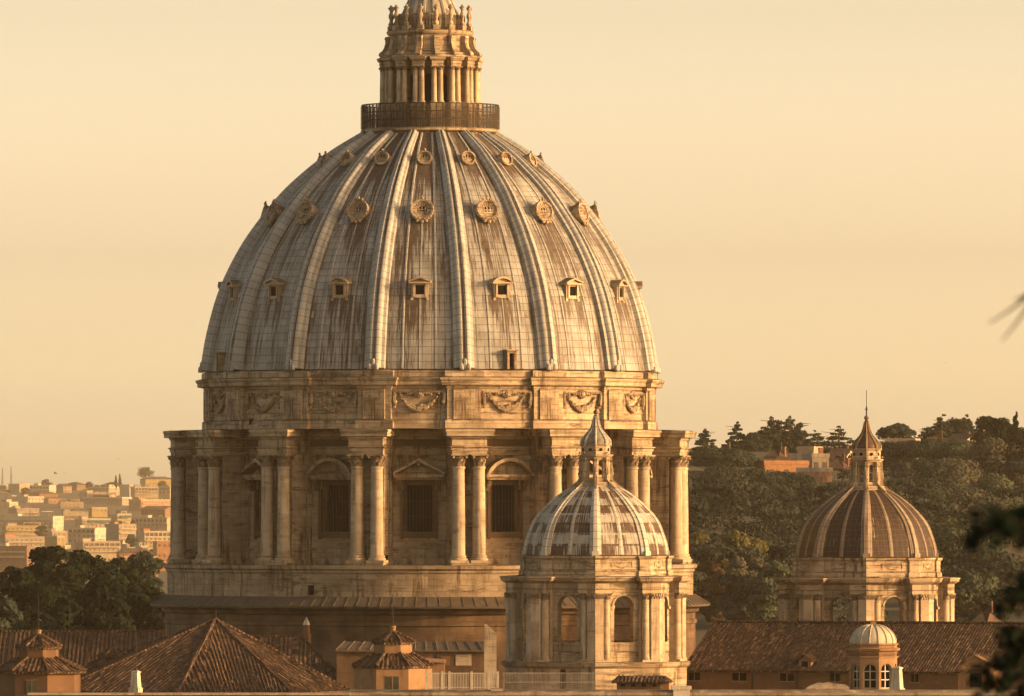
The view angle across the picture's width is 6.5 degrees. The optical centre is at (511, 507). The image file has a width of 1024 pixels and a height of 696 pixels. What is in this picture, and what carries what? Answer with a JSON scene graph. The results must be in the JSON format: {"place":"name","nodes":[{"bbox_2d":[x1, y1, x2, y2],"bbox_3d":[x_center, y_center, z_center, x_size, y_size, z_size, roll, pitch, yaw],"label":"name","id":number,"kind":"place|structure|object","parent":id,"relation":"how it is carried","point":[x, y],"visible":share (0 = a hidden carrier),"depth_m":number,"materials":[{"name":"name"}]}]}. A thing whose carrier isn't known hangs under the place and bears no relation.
{"place":"outdoors","nodes":[
{"label":"outdoors","id":0,"kind":"place"},
{"bbox_2d":[0,630,164,666],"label":"long tiled house","id":1,"kind":"structure","parent":0,"point":[83,648],"depth_m":956.94,"materials":[{"name":"tile"}]},
{"bbox_2d":[351,612,433,689],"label":"roof lantern house","id":2,"kind":"structure","parent":0,"point":[392,661],"depth_m":902.36,"materials":[{"name":"paint"}]},
{"bbox_2d":[421,689,507,689],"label":"terrace block","id":3,"kind":"structure","parent":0,"point":[459,689],"depth_m":896.08,"materials":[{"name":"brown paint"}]},
{"bbox_2d":[425,671,498,689],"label":"terrace railing","id":4,"kind":"object","parent":3,"relation":"on","point":[470,681],"visible":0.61,"depth_m":892.97,"materials":[{"name":"white paint"}]},
{"bbox_2d":[484,624,496,688],"bbox_3d":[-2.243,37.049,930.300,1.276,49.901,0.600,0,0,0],"label":"sloping parapet","id":5,"kind":"structure","parent":3,"relation":"on","point":[490,649],"depth_m":930.00,"materials":[{"name":"stone"}]},
{"bbox_2d":[0,449,1023,648],"bbox_3d":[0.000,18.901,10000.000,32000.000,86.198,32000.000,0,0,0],"label":"ground","id":6,"kind":"structure","parent":0,"point":[703,625],"depth_m":2000.31,"materials":[{"name":"green plant"}]},
{"bbox_2d":[0,595,23,629],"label":"evergreen tree","id":7,"kind":"object","parent":6,"relation":"on","point":[11,614],"visible":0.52,"depth_m":1078.87,"materials":[{"name":"green plant"}]},
{"bbox_2d":[0,543,33,570],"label":"apartment building","id":8,"kind":"structure","parent":6,"relation":"on","point":[15,556],"depth_m":5890.66,"materials":[{"name":"concrete"}]},
{"bbox_2d":[0,566,36,612],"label":"evergreen tree","id":9,"kind":"object","parent":6,"relation":"on","point":[20,574],"visible":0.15,"depth_m":1148.39,"materials":[{"name":"green plant"}]},
{"bbox_2d":[0,534,44,548],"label":"apartment building","id":10,"kind":"structure","parent":6,"relation":"on","point":[35,541],"depth_m":6290.84,"materials":[{"name":"paint"}]},
{"bbox_2d":[8,506,38,515],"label":"apartment building","id":11,"kind":"structure","parent":6,"relation":"on","point":[27,511],"depth_m":7989.55,"materials":[{"name":"concrete"}]},
{"bbox_2d":[2,522,46,535],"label":"apartment building","id":12,"kind":"structure","parent":6,"relation":"on","point":[23,528],"depth_m":6749.72,"materials":[{"name":"paint"}]},
{"bbox_2d":[0,514,63,531],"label":"apartment building","id":13,"kind":"structure","parent":6,"relation":"on","point":[57,522],"depth_m":7290.03,"materials":[{"name":"paint"}]},
{"bbox_2d":[3,580,72,629],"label":"evergreen tree","id":14,"kind":"object","parent":6,"relation":"on","point":[23,596],"visible":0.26,"depth_m":1103.94,"materials":[{"name":"green plant"}]},
{"bbox_2d":[0,591,86,695],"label":"roof lantern house","id":15,"kind":"structure","parent":6,"relation":"on","point":[38,663],"depth_m":909.29,"materials":[{"name":"brown paint"}]},
{"bbox_2d":[25,545,84,599],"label":"evergreen tree","id":16,"kind":"object","parent":6,"relation":"on","point":[48,559],"visible":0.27,"depth_m":1162.93,"materials":[{"name":"green plant"}]},
{"bbox_2d":[37,579,89,629],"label":"evergreen tree","id":17,"kind":"object","parent":6,"relation":"on","point":[66,589],"visible":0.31,"depth_m":1117.52,"materials":[{"name":"green plant"}]},
{"bbox_2d":[68,525,105,548],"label":"apartment building","id":18,"kind":"structure","parent":6,"relation":"on","point":[76,532],"depth_m":6632.25,"materials":[{"name":"concrete"}]},
{"bbox_2d":[75,516,110,527],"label":"apartment building","id":19,"kind":"structure","parent":6,"relation":"on","point":[86,521],"depth_m":7189.49,"materials":[{"name":"concrete"}]},
{"bbox_2d":[67,549,124,587],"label":"evergreen tree","id":20,"kind":"object","parent":6,"relation":"on","point":[87,564],"visible":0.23,"depth_m":1188.78,"materials":[{"name":"green plant"}]},
{"bbox_2d":[75,538,120,561],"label":"apartment building","id":21,"kind":"structure","parent":6,"relation":"on","point":[107,550],"depth_m":6151.84,"materials":[{"name":"concrete"}]},
{"bbox_2d":[64,579,137,629],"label":"evergreen tree","id":22,"kind":"object","parent":6,"relation":"on","point":[99,596],"visible":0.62,"depth_m":1107.83,"materials":[{"name":"green plant"}]},
{"bbox_2d":[81,495,131,505],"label":"apartment building","id":23,"kind":"structure","parent":6,"relation":"on","point":[103,500],"depth_m":8588.64,"materials":[{"name":"concrete"}]},
{"bbox_2d":[87,646,127,666],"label":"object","id":24,"kind":"structure","parent":6,"relation":"on","point":[109,654],"depth_m":923.92,"materials":[{"name":"brown"}]},
{"bbox_2d":[92,557,145,601],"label":"evergreen tree","id":25,"kind":"object","parent":6,"relation":"on","point":[128,575],"visible":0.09,"depth_m":1214.55,"materials":[{"name":"green plant"}]},
{"bbox_2d":[105,521,136,539],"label":"apartment building","id":26,"kind":"structure","parent":6,"relation":"on","point":[119,530],"depth_m":6892.48,"materials":[{"name":"concrete"}]},
{"bbox_2d":[105,583,164,629],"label":"evergreen tree","id":27,"kind":"object","parent":6,"relation":"on","point":[138,595],"visible":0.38,"depth_m":1123.36,"materials":[{"name":"green plant"}]},
{"bbox_2d":[123,550,164,592],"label":"evergreen tree","id":28,"kind":"object","parent":6,"relation":"on","point":[145,565],"visible":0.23,"depth_m":1498.51,"materials":[{"name":"green plant"}]},
{"bbox_2d":[130,485,157,498],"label":"apartment building","id":29,"kind":"structure","parent":6,"relation":"on","point":[146,492],"depth_m":9026.66,"materials":[{"name":"concrete"}]},
{"bbox_2d":[128,497,170,510],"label":"apartment building","id":30,"kind":"structure","parent":6,"relation":"on","point":[137,503],"depth_m":8289.42,"materials":[{"name":"concrete"}]},
{"bbox_2d":[139,600,164,629],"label":"evergreen tree","id":31,"kind":"object","parent":6,"relation":"on","point":[153,616],"visible":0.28,"depth_m":1117.33,"materials":[{"name":"green plant"}]},
{"bbox_2d":[134,515,169,530],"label":"apartment building","id":32,"kind":"structure","parent":6,"relation":"on","point":[151,523],"depth_m":7089.23,"materials":[{"name":"concrete"}]},
{"bbox_2d":[136,528,169,549],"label":"apartment building","id":33,"kind":"structure","parent":6,"relation":"on","point":[146,536],"depth_m":6549.95,"materials":[{"name":"concrete"}]},
{"bbox_2d":[141,505,169,517],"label":"apartment building","id":34,"kind":"structure","parent":6,"relation":"on","point":[158,511],"depth_m":7789.69,"materials":[{"name":"beige paint"}]},
{"bbox_2d":[153,541,169,570],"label":"apartment building","id":35,"kind":"structure","parent":6,"relation":"on","point":[161,549],"depth_m":5890.90,"materials":[{"name":"paint"}]},
{"bbox_2d":[28,692,349,695],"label":"brick coping","id":36,"kind":"object","parent":6,"relation":"on","point":[188,693],"visible":1,"depth_m":880.75,"materials":[{"name":"brown brick"}]},
{"bbox_2d":[80,610,349,691],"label":"pyramid roofed hall","id":37,"kind":"structure","parent":6,"relation":"on","point":[215,654],"depth_m":917.06,"materials":[{"name":"tile"}]},
{"bbox_2d":[250,635,336,680],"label":"hipped roof house","id":38,"kind":"structure","parent":6,"relation":"on","point":[302,649],"depth_m":948.57,"materials":[{"name":"tile"}]},
{"bbox_2d":[335,641,483,689],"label":"lead roofed annex","id":39,"kind":"object","parent":6,"relation":"on","point":[464,657],"visible":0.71,"depth_m":938.00,"materials":[{"name":"paint"}]},
{"bbox_2d":[150,0,709,688],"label":"domed basilica","id":40,"kind":"structure","parent":6,"relation":"on","point":[428,346],"depth_m":979.80,"materials":[{"name":"stone"}]},
{"bbox_2d":[226,280,242,302],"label":"dormer window","id":41,"kind":"structure","parent":40,"relation":"in","point":[234,286],"depth_m":991.17,"materials":[{"name":"stone"}]},
{"bbox_2d":[238,458,261,538],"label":"window","id":42,"kind":"structure","parent":40,"relation":"in","point":[252,472],"depth_m":984.66,"materials":[{"name":"brown stone"}]},
{"bbox_2d":[263,278,285,301],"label":"dormer window","id":43,"kind":"structure","parent":40,"relation":"in","point":[275,285],"depth_m":983.94,"materials":[{"name":"stone"}]},
{"bbox_2d":[306,458,350,538],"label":"window","id":44,"kind":"structure","parent":40,"relation":"in","point":[334,500],"depth_m":978.67,"materials":[{"name":"brown stone"}]},
{"bbox_2d":[328,277,351,300],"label":"dormer window","id":45,"kind":"structure","parent":40,"relation":"in","point":[340,285],"depth_m":978.90,"materials":[{"name":"stone"}]},
{"bbox_2d":[393,458,444,538],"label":"window","id":46,"kind":"structure","parent":40,"relation":"in","point":[422,484],"depth_m":976.28,"materials":[{"name":"brown stone"}]},
{"bbox_2d":[408,276,430,299],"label":"dormer window","id":47,"kind":"structure","parent":40,"relation":"in","point":[419,287],"depth_m":976.76,"materials":[{"name":"stone"}]},
{"bbox_2d":[489,276,513,299],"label":"dormer window","id":48,"kind":"structure","parent":40,"relation":"in","point":[501,285],"depth_m":978.19,"materials":[{"name":"stone"}]},
{"bbox_2d":[485,458,533,538],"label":"window","id":49,"kind":"structure","parent":40,"relation":"in","point":[502,475],"depth_m":977.71,"materials":[{"name":"brown stone"}]},
{"bbox_2d":[560,277,583,300],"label":"dormer window","id":50,"kind":"structure","parent":40,"relation":"in","point":[570,285],"depth_m":982.74,"materials":[{"name":"stone"}]},
{"bbox_2d":[610,279,627,302],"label":"dormer window","id":51,"kind":"structure","parent":40,"relation":"in","point":[618,285],"depth_m":989.72,"materials":[{"name":"stone"}]},
{"bbox_2d":[425,658,445,688],"bbox_3d":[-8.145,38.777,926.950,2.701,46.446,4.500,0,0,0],"label":"lean to","id":52,"kind":"object","parent":6,"relation":"on","point":[439,666],"visible":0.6,"depth_m":925.00,"materials":[{"name":"paint"}]},
{"bbox_2d":[506,673,590,689],"bbox_3d":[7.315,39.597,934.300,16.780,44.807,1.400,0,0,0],"label":"ledge railing","id":53,"kind":"object","parent":6,"relation":"on","point":[552,681],"visible":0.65,"depth_m":933.98,"materials":[{"name":"stone"}]},
{"bbox_2d":[612,675,672,689],"bbox_3d":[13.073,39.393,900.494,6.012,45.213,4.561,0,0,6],"label":"tiled hut","id":54,"kind":"object","parent":6,"relation":"on","point":[642,682],"visible":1,"depth_m":899.03,"materials":[{"name":"brown tile"}]},
{"bbox_2d":[691,429,717,452],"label":"cedar tree","id":55,"kind":"object","parent":6,"relation":"on","point":[703,443],"visible":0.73,"depth_m":2079.14,"materials":[{"name":"green plant"}]},
{"bbox_2d":[698,558,732,622],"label":"poplar tree","id":56,"kind":"object","parent":6,"relation":"on","point":[712,611],"visible":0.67,"depth_m":1358.48,"materials":[{"name":"green plant"}]},
{"bbox_2d":[688,530,749,566],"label":"broadleaf tree","id":57,"kind":"object","parent":6,"relation":"on","point":[693,537],"visible":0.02,"depth_m":1417.86,"materials":[{"name":"green plant"}]},
{"bbox_2d":[688,447,758,468],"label":"umbrella pine","id":58,"kind":"object","parent":6,"relation":"on","point":[738,457],"visible":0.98,"depth_m":1955.21,"materials":[{"name":"green plant"}]},
{"bbox_2d":[690,465,779,484],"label":"umbrella pine","id":59,"kind":"object","parent":6,"relation":"on","point":[759,474],"visible":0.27,"depth_m":1866.33,"materials":[{"name":"green plant"}]},
{"bbox_2d":[725,421,745,449],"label":"cedar tree","id":60,"kind":"object","parent":6,"relation":"on","point":[736,437],"visible":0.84,"depth_m":2119.10,"materials":[{"name":"green plant"}]},
{"bbox_2d":[717,555,758,619],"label":"poplar tree","id":61,"kind":"object","parent":6,"relation":"on","point":[738,577],"visible":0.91,"depth_m":1343.61,"materials":[{"name":"green plant"}]},
{"bbox_2d":[693,480,789,513],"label":"umbrella pine","id":62,"kind":"object","parent":6,"relation":"on","point":[769,487],"visible":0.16,"depth_m":1776.06,"materials":[{"name":"green plant"}]},
{"bbox_2d":[718,529,768,570],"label":"broadleaf tree","id":63,"kind":"object","parent":6,"relation":"on","point":[735,539],"visible":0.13,"depth_m":1398.50,"materials":[{"name":"green plant"}]},
{"bbox_2d":[735,432,771,451],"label":"pine tree","id":64,"kind":"object","parent":6,"relation":"on","point":[759,444],"visible":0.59,"depth_m":2117.56,"materials":[{"name":"green plant"}]},
{"bbox_2d":[731,555,778,619],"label":"poplar tree","id":65,"kind":"object","parent":6,"relation":"on","point":[755,561],"visible":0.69,"depth_m":1348.51,"materials":[{"name":"green plant"}]},
{"bbox_2d":[745,561,791,619],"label":"poplar tree","id":66,"kind":"object","parent":6,"relation":"on","point":[763,603],"visible":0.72,"depth_m":1338.30,"materials":[{"name":"green plant"}]},
{"bbox_2d":[757,416,795,450],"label":"cedar tree","id":67,"kind":"object","parent":6,"relation":"on","point":[773,425],"visible":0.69,"depth_m":2128.93,"materials":[{"name":"green plant"}]},
{"bbox_2d":[755,460,808,471],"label":"hill villa","id":68,"kind":"object","parent":6,"relation":"on","point":[782,465],"visible":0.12,"depth_m":1956.05,"materials":[{"name":"paint"}]},
{"bbox_2d":[772,416,801,450],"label":"cedar tree","id":69,"kind":"object","parent":6,"relation":"on","point":[787,422],"visible":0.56,"depth_m":2129.09,"materials":[{"name":"green plant"}]},
{"bbox_2d":[758,470,818,489],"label":"umbrella pine","id":70,"kind":"object","parent":6,"relation":"on","point":[796,480],"visible":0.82,"depth_m":1875.72,"materials":[{"name":"green plant"}]},
{"bbox_2d":[786,422,813,453],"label":"cedar tree","id":71,"kind":"object","parent":6,"relation":"on","point":[799,437],"visible":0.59,"depth_m":2109.41,"materials":[{"name":"green plant"}]},
{"bbox_2d":[796,468,832,482],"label":"hill villa","id":72,"kind":"object","parent":6,"relation":"on","point":[821,475],"visible":0.34,"depth_m":1926.61,"materials":[{"name":"beige paint"}]},
{"bbox_2d":[802,448,829,467],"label":"hill house","id":73,"kind":"structure","parent":6,"relation":"on","point":[820,459],"depth_m":1985.72,"materials":[{"name":"paint"}]},
{"bbox_2d":[818,426,855,452],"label":"cedar tree","id":74,"kind":"object","parent":6,"relation":"on","point":[833,444],"visible":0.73,"depth_m":2058.50,"materials":[{"name":"green plant"}]},
{"bbox_2d":[829,454,849,469],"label":"hill house","id":75,"kind":"structure","parent":6,"relation":"on","point":[838,463],"depth_m":1997.68,"materials":[{"name":"brick"}]},
{"bbox_2d":[687,620,1023,689],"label":"nave building","id":76,"kind":"structure","parent":6,"relation":"on","point":[764,655],"depth_m":949.53,"materials":[{"name":"tile"}]},
{"bbox_2d":[688,451,1023,620],"bbox_3d":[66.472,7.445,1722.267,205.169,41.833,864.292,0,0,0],"label":"woodland","id":77,"kind":"object","parent":6,"relation":"on","point":[788,511],"visible":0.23,"depth_m":1556.29,"materials":[{"name":"green plant"}]},
{"bbox_2d":[846,620,899,689],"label":"domed turret","id":78,"kind":"object","parent":6,"relation":"on","point":[873,649],"visible":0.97,"depth_m":903.18,"materials":[{"name":"paint"}]},
{"bbox_2d":[863,664,876,688],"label":"window","id":79,"kind":"structure","parent":78,"relation":"in","point":[869,671],"depth_m":903.13,"materials":[{"name":"grey glass"}]},
{"bbox_2d":[881,664,890,688],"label":"window","id":80,"kind":"structure","parent":78,"relation":"in","point":[885,670],"depth_m":903.35,"materials":[{"name":"white glass"}]},
{"bbox_2d":[875,422,916,439],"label":"pine tree","id":81,"kind":"object","parent":6,"relation":"on","point":[899,430],"visible":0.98,"depth_m":2048.08,"materials":[{"name":"green plant"}]},
{"bbox_2d":[889,667,904,689],"bbox_3d":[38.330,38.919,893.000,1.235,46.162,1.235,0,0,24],"label":"chimney","id":82,"kind":"object","parent":6,"relation":"on","point":[896,679],"visible":0.8,"depth_m":892.61,"materials":[{"name":"beige stone"}]},
{"bbox_2d":[879,440,934,463],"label":"umbrella pine","id":83,"kind":"object","parent":6,"relation":"on","point":[887,451],"visible":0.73,"depth_m":1923.86,"materials":[{"name":"green plant"}]},
{"bbox_2d":[889,458,957,482],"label":"umbrella pine","id":84,"kind":"object","parent":6,"relation":"on","point":[918,465],"visible":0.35,"depth_m":1826.18,"materials":[{"name":"green plant"}]},
{"bbox_2d":[893,438,968,461],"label":"umbrella pine","id":85,"kind":"object","parent":6,"relation":"on","point":[918,448],"visible":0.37,"depth_m":1916.03,"materials":[{"name":"green plant"}]},
{"bbox_2d":[921,414,952,440],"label":"cedar tree","id":86,"kind":"object","parent":6,"relation":"on","point":[940,424],"visible":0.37,"depth_m":2058.90,"materials":[{"name":"green plant"}]},
{"bbox_2d":[912,485,963,522],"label":"broadleaf tree","id":87,"kind":"object","parent":6,"relation":"on","point":[934,495],"visible":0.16,"depth_m":1646.41,"materials":[{"name":"green plant"}]},
{"bbox_2d":[914,456,982,501],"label":"broadleaf tree","id":88,"kind":"object","parent":6,"relation":"on","point":[968,478],"visible":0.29,"depth_m":1716.67,"materials":[{"name":"green plant"}]},
{"bbox_2d":[922,439,978,459],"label":"umbrella pine","id":89,"kind":"object","parent":6,"relation":"on","point":[957,448],"visible":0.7,"depth_m":1896.78,"materials":[{"name":"green plant"}]},
{"bbox_2d":[926,516,983,574],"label":"broadleaf tree","id":90,"kind":"object","parent":6,"relation":"on","point":[944,525],"visible":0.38,"depth_m":1496.37,"materials":[{"name":"green plant"}]},
{"bbox_2d":[942,567,1012,621],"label":"broadleaf tree","id":91,"kind":"object","parent":6,"relation":"on","point":[971,585],"visible":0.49,"depth_m":1337.72,"materials":[{"name":"green plant"}]},
{"bbox_2d":[945,486,1016,548],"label":"broadleaf tree","id":92,"kind":"object","parent":6,"relation":"on","point":[964,494],"visible":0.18,"depth_m":1598.68,"materials":[{"name":"green plant"}]},
{"bbox_2d":[957,539,1008,606],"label":"broadleaf tree","id":93,"kind":"object","parent":6,"relation":"on","point":[981,555],"visible":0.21,"depth_m":1396.58,"materials":[{"name":"green plant"}]},
{"bbox_2d":[972,601,1000,621],"bbox_3d":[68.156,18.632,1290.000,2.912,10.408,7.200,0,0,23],"label":"chimney","id":94,"kind":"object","parent":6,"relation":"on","point":[985,615],"depth_m":1288.92,"materials":[{"name":"brown paint"}]},
{"bbox_2d":[954,295,1023,695],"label":"foreground pine","id":95,"kind":"object","parent":6,"relation":"on","point":[1000,523],"visible":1,"depth_m":59.62,"materials":[{"name":"green plant"}]},
{"bbox_2d":[968,415,1011,461],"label":"pine tree","id":96,"kind":"object","parent":6,"relation":"on","point":[988,423],"visible":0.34,"depth_m":1848.91,"materials":[{"name":"green plant"}]},
{"bbox_2d":[961,471,1023,517],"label":"broadleaf tree","id":97,"kind":"object","parent":6,"relation":"on","point":[994,483],"visible":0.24,"depth_m":1637.46,"materials":[{"name":"green plant"}]},
{"bbox_2d":[962,437,1023,488],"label":"broadleaf tree","id":98,"kind":"object","parent":6,"relation":"on","point":[984,454],"visible":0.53,"depth_m":1757.33,"materials":[{"name":"green plant"}]},
{"bbox_2d":[979,551,1023,611],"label":"broadleaf tree","id":99,"kind":"object","parent":6,"relation":"on","point":[1001,579],"visible":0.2,"depth_m":1378.63,"materials":[{"name":"green plant"}]},
{"bbox_2d":[980,425,1023,474],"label":"pine tree","id":100,"kind":"object","parent":6,"relation":"on","point":[1005,433],"visible":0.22,"depth_m":1779.36,"materials":[{"name":"green plant"}]},
{"bbox_2d":[991,433,1023,487],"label":"pine tree","id":101,"kind":"object","parent":6,"relation":"on","point":[1018,438],"visible":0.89,"depth_m":1757.31,"materials":[{"name":"green plant"}]},
{"bbox_2d":[0,0,1023,485],"label":"sky","id":102,"kind":"structure","parent":0,"point":[816,205],"materials":[{"name":"beige"}]},
{"bbox_2d":[500,405,691,689],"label":"octagonal cupola","id":103,"kind":"object","parent":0,"point":[595,547],"visible":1,"depth_m":943.66,"materials":[{"name":"stone"}]},
{"bbox_2d":[344,686,1023,695],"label":"stone parapet","id":104,"kind":"structure","parent":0,"point":[681,691],"depth_m":883.28,"materials":[{"name":"beige stone"}]},
{"bbox_2d":[805,682,848,689],"bbox_3d":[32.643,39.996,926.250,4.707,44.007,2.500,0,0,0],"label":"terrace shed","id":105,"kind":"structure","parent":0,"point":[824,686],"depth_m":925.00,"materials":[{"name":"stone"}]},
{"bbox_2d":[958,654,1005,689],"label":"pedimented attic house","id":106,"kind":"structure","parent":0,"point":[966,670],"depth_m":906.65,"materials":[{"name":"paint"}]},
{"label":"basilica body","id":107,"kind":"object","parent":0,"visible":0},
{"bbox_2d":[773,390,959,620],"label":"octagonal cupola","id":108,"kind":"object","parent":107,"relation":"on","point":[866,549],"visible":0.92,"depth_m":969.26,"materials":[{"name":"stone"}]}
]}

